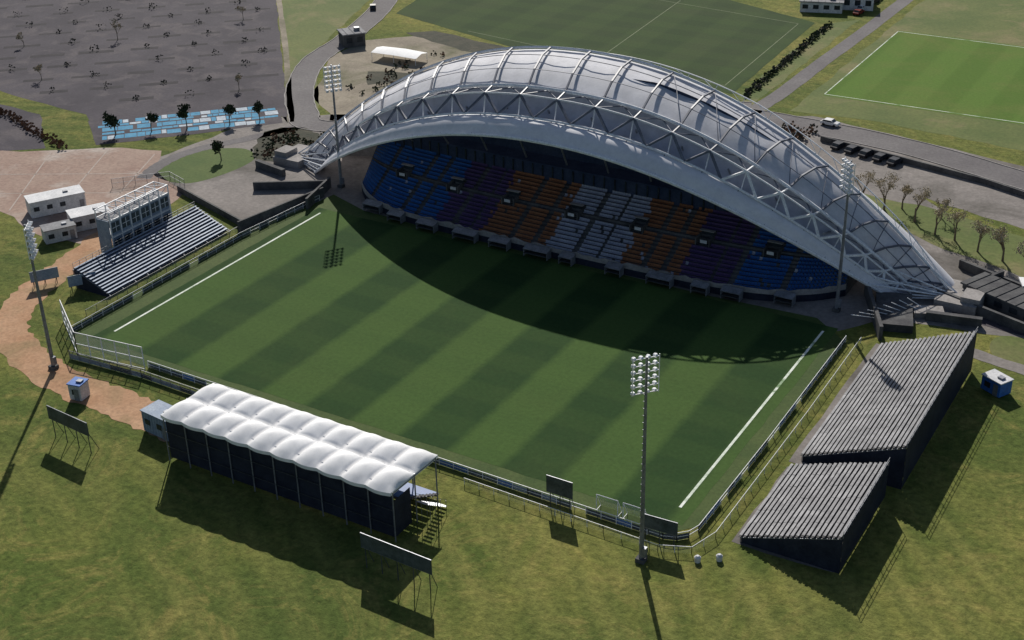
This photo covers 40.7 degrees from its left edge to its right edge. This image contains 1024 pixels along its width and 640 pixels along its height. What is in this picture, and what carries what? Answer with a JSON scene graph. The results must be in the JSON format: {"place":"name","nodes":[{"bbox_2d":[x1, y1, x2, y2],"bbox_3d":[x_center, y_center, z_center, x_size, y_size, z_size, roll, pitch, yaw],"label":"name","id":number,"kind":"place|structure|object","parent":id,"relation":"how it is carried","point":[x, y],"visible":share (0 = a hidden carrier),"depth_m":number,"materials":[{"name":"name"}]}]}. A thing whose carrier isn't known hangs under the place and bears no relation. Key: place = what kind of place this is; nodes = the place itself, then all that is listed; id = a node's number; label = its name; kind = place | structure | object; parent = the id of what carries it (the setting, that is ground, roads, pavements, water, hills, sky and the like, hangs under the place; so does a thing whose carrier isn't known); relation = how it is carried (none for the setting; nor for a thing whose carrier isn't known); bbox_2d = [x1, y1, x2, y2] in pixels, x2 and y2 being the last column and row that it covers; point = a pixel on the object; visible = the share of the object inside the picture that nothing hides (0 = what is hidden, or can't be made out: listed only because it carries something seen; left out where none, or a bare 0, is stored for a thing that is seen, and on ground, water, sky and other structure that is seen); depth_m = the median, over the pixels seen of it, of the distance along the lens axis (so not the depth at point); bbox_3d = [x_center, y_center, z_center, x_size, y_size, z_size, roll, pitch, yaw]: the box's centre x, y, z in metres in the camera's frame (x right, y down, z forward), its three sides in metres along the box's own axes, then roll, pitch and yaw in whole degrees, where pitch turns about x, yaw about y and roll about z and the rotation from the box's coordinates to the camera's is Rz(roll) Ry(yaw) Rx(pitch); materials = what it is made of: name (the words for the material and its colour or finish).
{"place":"outdoors","nodes":[
{"label":"outdoors","id":0,"kind":"place"},
{"bbox_2d":[0,227,168,441],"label":"orange path","id":1,"kind":"structure","parent":0,"point":[24,351],"depth_m":227.68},
{"bbox_2d":[23,221,58,370],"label":"floodlight mast","id":2,"kind":"object","parent":1,"relation":"on","point":[28,229],"visible":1,"depth_m":216.20,"materials":[{"name":"metal"}]},
{"bbox_2d":[66,376,89,400],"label":"ticket kiosk","id":3,"kind":"object","parent":1,"relation":"on","point":[78,389],"visible":1,"depth_m":214.19,"materials":[{"name":"metal"}]},
{"bbox_2d":[140,399,171,440],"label":"kiosk","id":4,"kind":"object","parent":1,"relation":"on","point":[151,413],"visible":0.61,"depth_m":204.58,"materials":[{"name":"metal"}]},
{"bbox_2d":[0,148,181,243],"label":"plaza","id":5,"kind":"structure","parent":0,"point":[58,169],"depth_m":298.04,"materials":[{"name":"concrete"}]},
{"bbox_2d":[24,185,86,218],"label":"portable cabin","id":6,"kind":"object","parent":5,"relation":"on","point":[49,202],"visible":0.9,"depth_m":279.79,"materials":[{"name":"metal"}]},
{"bbox_2d":[34,199,84,211],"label":"windows and door","id":7,"kind":"structure","parent":6,"relation":"in","point":[82,203],"depth_m":279.64,"materials":[{"name":"glass"}]},
{"bbox_2d":[39,219,77,244],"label":"portable cabin","id":8,"kind":"object","parent":5,"relation":"on","point":[58,231],"visible":1,"depth_m":267.50,"materials":[{"name":"metal"}]},
{"bbox_2d":[48,229,75,239],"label":"windows and door","id":9,"kind":"structure","parent":8,"relation":"in","point":[72,232],"depth_m":267.81,"materials":[{"name":"glass"}]},
{"bbox_2d":[0,148,154,215],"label":"plaza paving band","id":10,"kind":"object","parent":5,"relation":"on","point":[82,179],"visible":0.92,"depth_m":298.87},
{"bbox_2d":[65,202,109,231],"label":"portable cabin","id":11,"kind":"object","parent":5,"relation":"on","point":[83,218],"visible":0.76,"depth_m":272.17,"materials":[{"name":"metal"}]},
{"bbox_2d":[154,148,254,182],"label":"lawn","id":12,"kind":"structure","parent":0,"point":[201,166],"depth_m":302.50,"materials":[{"name":"plant"}]},
{"bbox_2d":[210,140,223,160],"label":"park tree","id":13,"kind":"object","parent":12,"relation":"on","point":[217,146],"visible":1,"depth_m":303.26,"materials":[{"name":"green plant"}]},
{"bbox_2d":[408,31,514,53],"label":"dark lawn","id":14,"kind":"structure","parent":0,"point":[460,43],"depth_m":381.06,"materials":[{"name":"plant"}]},
{"bbox_2d":[0,0,1023,639],"bbox_3d":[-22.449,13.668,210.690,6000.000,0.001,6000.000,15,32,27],"label":"ground","id":15,"kind":"structure","parent":0,"point":[120,530],"depth_m":180.44,"materials":[{"name":"green plant"}]},
{"bbox_2d":[0,104,44,150],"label":"car park","id":16,"kind":"structure","parent":15,"relation":"on","point":[14,136],"depth_m":323.45,"materials":[{"name":"asphalt"}]},
{"bbox_2d":[0,107,67,148],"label":"russet hedge","id":17,"kind":"object","parent":15,"relation":"on","point":[37,132],"visible":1,"depth_m":323.13,"materials":[{"name":"brown plant"}]},
{"bbox_2d":[29,267,58,287],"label":"advertising billboard","id":18,"kind":"object","parent":15,"relation":"on","point":[47,274],"visible":1,"depth_m":250.13,"materials":[{"name":"metal"}]},
{"bbox_2d":[46,405,98,452],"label":"advertising billboard","id":19,"kind":"object","parent":15,"relation":"on","point":[69,421],"visible":1,"depth_m":201.56,"materials":[{"name":"metal"}]},
{"bbox_2d":[67,271,95,291],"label":"advertising billboard","id":20,"kind":"object","parent":15,"relation":"on","point":[74,280],"visible":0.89,"depth_m":247.68,"materials":[{"name":"metal"}]},
{"bbox_2d":[59,300,145,369],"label":"ball stop fence","id":21,"kind":"object","parent":15,"relation":"on","point":[71,333],"visible":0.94,"depth_m":225.59,"materials":[{"name":"metal"}]},
{"bbox_2d":[94,181,171,246],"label":"frame","id":22,"kind":"object","parent":15,"relation":"on","point":[128,202],"visible":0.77,"depth_m":262.24,"materials":[{"name":"paint"}]},
{"bbox_2d":[96,190,170,252],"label":"cladding","id":23,"kind":"structure","parent":22,"relation":"attached to","point":[104,230],"depth_m":260.93,"materials":[{"name":"metal"}]},
{"bbox_2d":[111,196,169,245],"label":"panels","id":24,"kind":"object","parent":23,"relation":"attached to","point":[136,216],"visible":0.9,"depth_m":263.22,"materials":[{"name":"glass"}]},
{"bbox_2d":[68,350,198,394],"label":"service fence","id":25,"kind":"object","parent":15,"relation":"on","point":[135,373],"visible":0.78,"depth_m":220.98,"materials":[{"name":"metal"}]},
{"bbox_2d":[0,0,286,120],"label":"car park","id":26,"kind":"structure","parent":15,"relation":"on","point":[79,96],"depth_m":375.79,"materials":[{"name":"asphalt"}]},
{"bbox_2d":[0,0,278,101],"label":"car park island","id":27,"kind":"object","parent":26,"relation":"on","point":[136,72],"visible":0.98,"depth_m":378.33,"materials":[{"name":"concrete"}]},
{"bbox_2d":[9,0,266,99],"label":"car park planting","id":28,"kind":"object","parent":27,"relation":"on","point":[38,68],"visible":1,"depth_m":384.24,"materials":[{"name":"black plant"}]},
{"bbox_2d":[72,202,230,297],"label":"open bleacher","id":29,"kind":"object","parent":15,"relation":"on","point":[154,248],"visible":1,"depth_m":257.68,"materials":[{"name":"grey metal"}]},
{"bbox_2d":[88,104,282,144],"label":"painted parking","id":30,"kind":"structure","parent":15,"relation":"on","point":[97,132],"depth_m":325.16,"materials":[{"name":"paint"}]},
{"bbox_2d":[102,111,119,134],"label":"evergreen tree","id":31,"kind":"object","parent":30,"relation":"on","point":[112,120],"visible":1,"depth_m":318.27,"materials":[{"name":"green plant"}]},
{"bbox_2d":[176,103,190,128],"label":"evergreen tree","id":32,"kind":"object","parent":30,"relation":"on","point":[182,111],"visible":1,"depth_m":321.19,"materials":[{"name":"green plant"}]},
{"bbox_2d":[98,106,277,139],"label":"painted bay marking","id":33,"kind":"object","parent":30,"relation":"on","point":[204,120],"visible":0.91,"depth_m":326.99,"materials":[{"name":"blue paint"}]},
{"bbox_2d":[145,112,158,131],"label":"evergreen tree","id":34,"kind":"object","parent":33,"relation":"on","point":[151,117],"visible":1,"depth_m":320.15,"materials":[{"name":"green plant"}]},
{"bbox_2d":[222,104,236,123],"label":"evergreen tree","id":35,"kind":"object","parent":33,"relation":"on","point":[229,109],"visible":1,"depth_m":323.50,"materials":[{"name":"green plant"}]},
{"bbox_2d":[252,100,262,120],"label":"evergreen tree","id":36,"kind":"object","parent":33,"relation":"on","point":[257,107],"visible":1,"depth_m":324.99,"materials":[{"name":"green plant"}]},
{"bbox_2d":[85,200,304,315],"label":"track fence","id":37,"kind":"object","parent":15,"relation":"on","point":[162,267],"visible":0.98,"depth_m":253.59,"materials":[{"name":"metal"}]},
{"bbox_2d":[137,124,304,177],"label":"footpath","id":38,"kind":"structure","parent":15,"relation":"on","point":[156,167],"depth_m":310.61,"materials":[{"name":"concrete"}]},
{"bbox_2d":[276,0,294,121],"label":"car park edge path","id":39,"kind":"structure","parent":15,"relation":"on","point":[284,41],"depth_m":378.12,"materials":[{"name":"concrete"}]},
{"bbox_2d":[160,383,446,541],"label":"covered grandstand","id":40,"kind":"object","parent":15,"relation":"on","point":[352,474],"visible":1,"depth_m":187.88,"materials":[{"name":"fabric"}]},
{"bbox_2d":[282,0,368,108],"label":"verge","id":41,"kind":"structure","parent":15,"relation":"on","point":[312,25],"depth_m":402.52,"materials":[{"name":"green plant"}]},
{"bbox_2d":[314,36,479,120],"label":"dirt yard","id":42,"kind":"structure","parent":15,"relation":"on","point":[358,63],"depth_m":364.23,"materials":[{"name":"soil"}]},
{"bbox_2d":[366,71,422,84],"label":"scrub strip","id":43,"kind":"object","parent":42,"relation":"on","point":[377,76],"visible":0.22,"depth_m":354.95,"materials":[{"name":"plant"}]},
{"bbox_2d":[371,46,426,65],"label":"white canopy tent","id":44,"kind":"object","parent":42,"relation":"on","point":[406,53],"visible":1,"depth_m":365.28,"materials":[{"name":"fabric"}]},
{"bbox_2d":[345,50,458,94],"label":"yard scrub","id":45,"kind":"object","parent":42,"relation":"on","point":[391,71],"visible":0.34,"depth_m":356.33,"materials":[{"name":"green plant"}]},
{"bbox_2d":[360,532,437,593],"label":"advertising billboard","id":46,"kind":"object","parent":15,"relation":"on","point":[396,553],"visible":1,"depth_m":172.07,"materials":[{"name":"metal"}]},
{"bbox_2d":[65,194,844,533],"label":"pitch apron","id":47,"kind":"object","parent":15,"relation":"on","point":[719,488],"visible":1,"depth_m":222.35,"materials":[{"name":"green plant"}]},
{"bbox_2d":[70,195,319,331],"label":"perimeter fence","id":48,"kind":"object","parent":47,"relation":"on","point":[153,284],"visible":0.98,"depth_m":253.27,"materials":[{"name":"metal"}]},
{"bbox_2d":[92,208,837,524],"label":"football pitch","id":49,"kind":"object","parent":47,"relation":"on","point":[518,363],"visible":0.98,"depth_m":226.49,"materials":[{"name":"plant"}]},
{"bbox_2d":[114,213,823,507],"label":"pitch line marking","id":50,"kind":"object","parent":49,"relation":"on","point":[744,427],"visible":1,"depth_m":217.24,"materials":[{"name":"paint"}]},
{"bbox_2d":[147,336,845,540],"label":"perimeter fence","id":51,"kind":"object","parent":47,"relation":"on","point":[556,500],"visible":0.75,"depth_m":191.78,"materials":[{"name":"metal"}]},
{"bbox_2d":[546,474,574,511],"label":"advertising billboard","id":52,"kind":"object","parent":15,"relation":"on","point":[559,487],"visible":1,"depth_m":185.03,"materials":[{"name":"metal"}]},
{"bbox_2d":[159,114,1023,337],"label":"stand forecourt","id":53,"kind":"structure","parent":15,"relation":"on","point":[233,192],"depth_m":284.12,"materials":[{"name":"concrete"}]},
{"bbox_2d":[177,185,323,231],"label":"retaining wall","id":54,"kind":"structure","parent":53,"relation":"on","point":[253,220],"depth_m":277.08,"materials":[{"name":"concrete"}]},
{"bbox_2d":[250,127,326,160],"bbox_3d":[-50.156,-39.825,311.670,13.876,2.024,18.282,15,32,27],"label":"shrub bed","id":55,"kind":"object","parent":53,"relation":"on","point":[275,137],"visible":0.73,"depth_m":313.24,"materials":[{"name":"green plant"}]},
{"bbox_2d":[323,64,344,188],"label":"floodlight mast","id":56,"kind":"object","parent":53,"relation":"on","point":[341,184],"visible":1,"depth_m":279.46,"materials":[{"name":"metal"}]},
{"bbox_2d":[781,120,817,140],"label":"shrubbery","id":57,"kind":"object","parent":53,"relation":"on","point":[799,136],"visible":0.48,"depth_m":311.05,"materials":[{"name":"brown plant"}]},
{"bbox_2d":[832,156,855,312],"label":"floodlight mast","id":58,"kind":"object","parent":53,"relation":"on","point":[846,187],"visible":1,"depth_m":226.48,"materials":[{"name":"metal"}]},
{"bbox_2d":[397,0,813,93],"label":"dark training pitch","id":59,"kind":"object","parent":15,"relation":"on","point":[723,47],"visible":0.84,"depth_m":389.37,"materials":[{"name":"plant"}]},
{"bbox_2d":[470,0,797,85],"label":"dark pitch marking","id":60,"kind":"object","parent":59,"relation":"on","point":[666,10],"visible":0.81,"depth_m":382.13,"materials":[{"name":"paint"}]},
{"bbox_2d":[253,46,984,340],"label":"grandstand","id":61,"kind":"object","parent":15,"relation":"on","point":[620,167],"visible":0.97,"depth_m":252.35,"materials":[{"name":"paint"}]},
{"bbox_2d":[630,353,659,564],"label":"floodlight mast","id":62,"kind":"object","parent":15,"relation":"on","point":[641,557],"visible":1,"depth_m":166.09,"materials":[{"name":"metal"}]},
{"bbox_2d":[644,513,677,547],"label":"advertising billboard","id":63,"kind":"object","parent":15,"relation":"on","point":[660,524],"visible":0.88,"depth_m":177.91,"materials":[{"name":"metal"}]},
{"bbox_2d":[464,338,860,553],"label":"fence","id":64,"kind":"object","parent":15,"relation":"on","point":[732,509],"visible":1,"depth_m":188.03,"materials":[{"name":"metal"}]},
{"bbox_2d":[732,466,842,572],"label":"concrete slab","id":65,"kind":"structure","parent":15,"relation":"on","point":[736,539],"depth_m":179.32,"materials":[{"name":"concrete"}]},
{"bbox_2d":[738,458,889,573],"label":"open bleacher","id":66,"kind":"object","parent":65,"relation":"on","point":[839,503],"visible":1,"depth_m":179.48,"materials":[{"name":"grey metal"}]},
{"bbox_2d":[736,20,858,103],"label":"hedge verge","id":67,"kind":"structure","parent":15,"relation":"on","point":[818,44],"depth_m":360.67,"materials":[{"name":"green plant"}]},
{"bbox_2d":[743,21,833,96],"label":"hedge","id":68,"kind":"object","parent":67,"relation":"on","point":[814,35],"visible":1,"depth_m":358.32,"materials":[{"name":"green plant"}]},
{"bbox_2d":[799,0,843,13],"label":"grey clubhouse","id":69,"kind":"structure","parent":15,"relation":"on","point":[824,6],"depth_m":398.45,"materials":[{"name":"paint"}]},
{"bbox_2d":[802,4,839,9],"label":"windows","id":70,"kind":"structure","parent":69,"relation":"in","point":[805,6],"depth_m":398.47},
{"bbox_2d":[749,0,912,111],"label":"lane","id":71,"kind":"structure","parent":15,"relation":"on","point":[799,79],"depth_m":361.53,"materials":[{"name":"asphalt"}]},
{"bbox_2d":[789,343,882,465],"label":"concrete slab","id":72,"kind":"structure","parent":15,"relation":"on","point":[796,457],"depth_m":207.62,"materials":[{"name":"concrete"}]},
{"bbox_2d":[801,327,977,488],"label":"open bleacher","id":73,"kind":"object","parent":72,"relation":"on","point":[901,395],"visible":0.99,"depth_m":200.82,"materials":[{"name":"grey metal"}]},
{"bbox_2d":[842,0,873,10],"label":"white clubhouse","id":74,"kind":"structure","parent":15,"relation":"on","point":[854,4],"depth_m":399.77,"materials":[{"name":"paint"}]},
{"bbox_2d":[790,0,1023,150],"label":"verge","id":75,"kind":"structure","parent":15,"relation":"on","point":[998,21],"depth_m":352.47,"materials":[{"name":"green plant"}]},
{"bbox_2d":[795,116,1023,228],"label":"road apron","id":76,"kind":"object","parent":15,"relation":"on","point":[984,200],"visible":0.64,"depth_m":284.77,"materials":[{"name":"concrete"}]},
{"bbox_2d":[830,140,844,150],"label":"parked car","id":77,"kind":"object","parent":76,"relation":"on","point":[837,145],"visible":0.99,"depth_m":302.29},
{"bbox_2d":[844,144,859,154],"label":"parked car","id":78,"kind":"object","parent":76,"relation":"on","point":[851,149],"visible":0.99,"depth_m":300.06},
{"bbox_2d":[858,148,873,157],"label":"parked car","id":79,"kind":"object","parent":76,"relation":"on","point":[865,153],"visible":1,"depth_m":297.86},
{"bbox_2d":[872,152,887,162],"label":"parked car","id":80,"kind":"object","parent":76,"relation":"on","point":[879,156],"visible":1,"depth_m":295.62,"materials":[{"name":"metal"}]},
{"bbox_2d":[886,156,902,166],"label":"parked car","id":81,"kind":"object","parent":76,"relation":"on","point":[893,160],"visible":1,"depth_m":293.40,"materials":[{"name":"metal"}]},
{"bbox_2d":[820,136,1023,196],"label":"roadside wall","id":82,"kind":"structure","parent":76,"relation":"on","point":[966,176],"depth_m":288.69,"materials":[{"name":"concrete"}]},
{"bbox_2d":[824,30,1023,124],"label":"light training pitch","id":83,"kind":"object","parent":15,"relation":"on","point":[955,76],"visible":1,"depth_m":345.02,"materials":[{"name":"plant"}]},
{"bbox_2d":[825,31,1023,122],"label":"training pitch marking","id":84,"kind":"object","parent":83,"relation":"on","point":[904,105],"visible":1,"depth_m":344.66,"materials":[{"name":"paint"}]},
{"bbox_2d":[865,194,1023,276],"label":"grass verge","id":85,"kind":"structure","parent":15,"relation":"on","point":[965,243],"depth_m":261.47,"materials":[{"name":"green plant"}]},
{"bbox_2d":[852,170,876,192],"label":"bare tree","id":86,"kind":"object","parent":85,"relation":"on","point":[870,175],"visible":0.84,"depth_m":275.15,"materials":[{"name":"brown plant"}]},
{"bbox_2d":[872,172,899,209],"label":"bare tree","id":87,"kind":"object","parent":85,"relation":"on","point":[878,183],"visible":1,"depth_m":270.76,"materials":[{"name":"brown plant"}]},
{"bbox_2d":[900,185,915,208],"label":"bare tree","id":88,"kind":"object","parent":85,"relation":"on","point":[907,189],"visible":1,"depth_m":272.12,"materials":[{"name":"brown plant"}]},
{"bbox_2d":[912,186,932,221],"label":"bare tree","id":89,"kind":"object","parent":85,"relation":"on","point":[924,196],"visible":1,"depth_m":266.00,"materials":[{"name":"brown plant"}]},
{"bbox_2d":[933,204,950,234],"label":"bare tree","id":90,"kind":"object","parent":85,"relation":"on","point":[938,213],"visible":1,"depth_m":260.84,"materials":[{"name":"brown plant"}]},
{"bbox_2d":[946,209,967,240],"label":"bare tree","id":91,"kind":"object","parent":85,"relation":"on","point":[957,214],"visible":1,"depth_m":257.83,"materials":[{"name":"brown plant"}]},
{"bbox_2d":[970,216,994,251],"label":"bare tree","id":92,"kind":"object","parent":85,"relation":"on","point":[981,230],"visible":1,"depth_m":253.13,"materials":[{"name":"brown plant"}]},
{"bbox_2d":[989,225,1008,261],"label":"bare tree","id":93,"kind":"object","parent":85,"relation":"on","point":[1002,235],"visible":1,"depth_m":249.35,"materials":[{"name":"brown plant"}]},
{"bbox_2d":[952,305,1023,335],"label":"service yard","id":94,"kind":"structure","parent":15,"relation":"on","point":[988,323],"depth_m":229.83,"materials":[{"name":"concrete"}]},
{"bbox_2d":[937,259,1023,333],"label":"sunken service yard wall","id":95,"kind":"structure","parent":94,"relation":"on","point":[998,317],"depth_m":232.65,"materials":[{"name":"concrete"}]},
{"bbox_2d":[960,272,1023,321],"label":"flat roof annex","id":96,"kind":"object","parent":94,"relation":"on","point":[1003,296],"visible":0.92,"depth_m":235.22,"materials":[{"name":"concrete"}]},
{"bbox_2d":[965,288,1023,318],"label":"windows","id":97,"kind":"structure","parent":96,"relation":"in","point":[997,304],"depth_m":233.53,"materials":[{"name":"glass"}]},
{"bbox_2d":[980,369,1013,397],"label":"blue site cabin","id":98,"kind":"object","parent":15,"relation":"on","point":[996,383],"visible":1,"depth_m":210.01,"materials":[{"name":"metal"}]},
{"bbox_2d":[984,380,997,396],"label":"windows and door","id":99,"kind":"structure","parent":98,"relation":"in","point":[995,387],"depth_m":209.95,"materials":[{"name":"metal"}]},
{"bbox_2d":[284,0,751,131],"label":"access road","id":100,"kind":"structure","parent":0,"point":[305,74],"depth_m":356.01,"materials":[{"name":"asphalt"}]},
{"bbox_2d":[337,26,365,47],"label":"grey hut","id":101,"kind":"object","parent":100,"relation":"on","point":[349,37],"visible":1,"depth_m":378.42,"materials":[{"name":"concrete"}]},
{"bbox_2d":[751,108,1023,189],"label":"road","id":102,"kind":"structure","parent":0,"point":[978,166],"depth_m":302.51,"materials":[{"name":"asphalt"}]},
{"bbox_2d":[820,117,840,126],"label":"parked car","id":103,"kind":"object","parent":102,"relation":"on","point":[833,122],"visible":1,"depth_m":315.56,"materials":[{"name":"metal"}]},
{"bbox_2d":[973,349,1023,374],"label":"side path","id":104,"kind":"structure","parent":0,"point":[980,355],"depth_m":219.45,"materials":[{"name":"concrete"}]},
{"bbox_2d":[989,336,1023,364],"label":"side lawn","id":105,"kind":"structure","parent":0,"point":[1010,348],"depth_m":223.21,"materials":[{"name":"green plant"}]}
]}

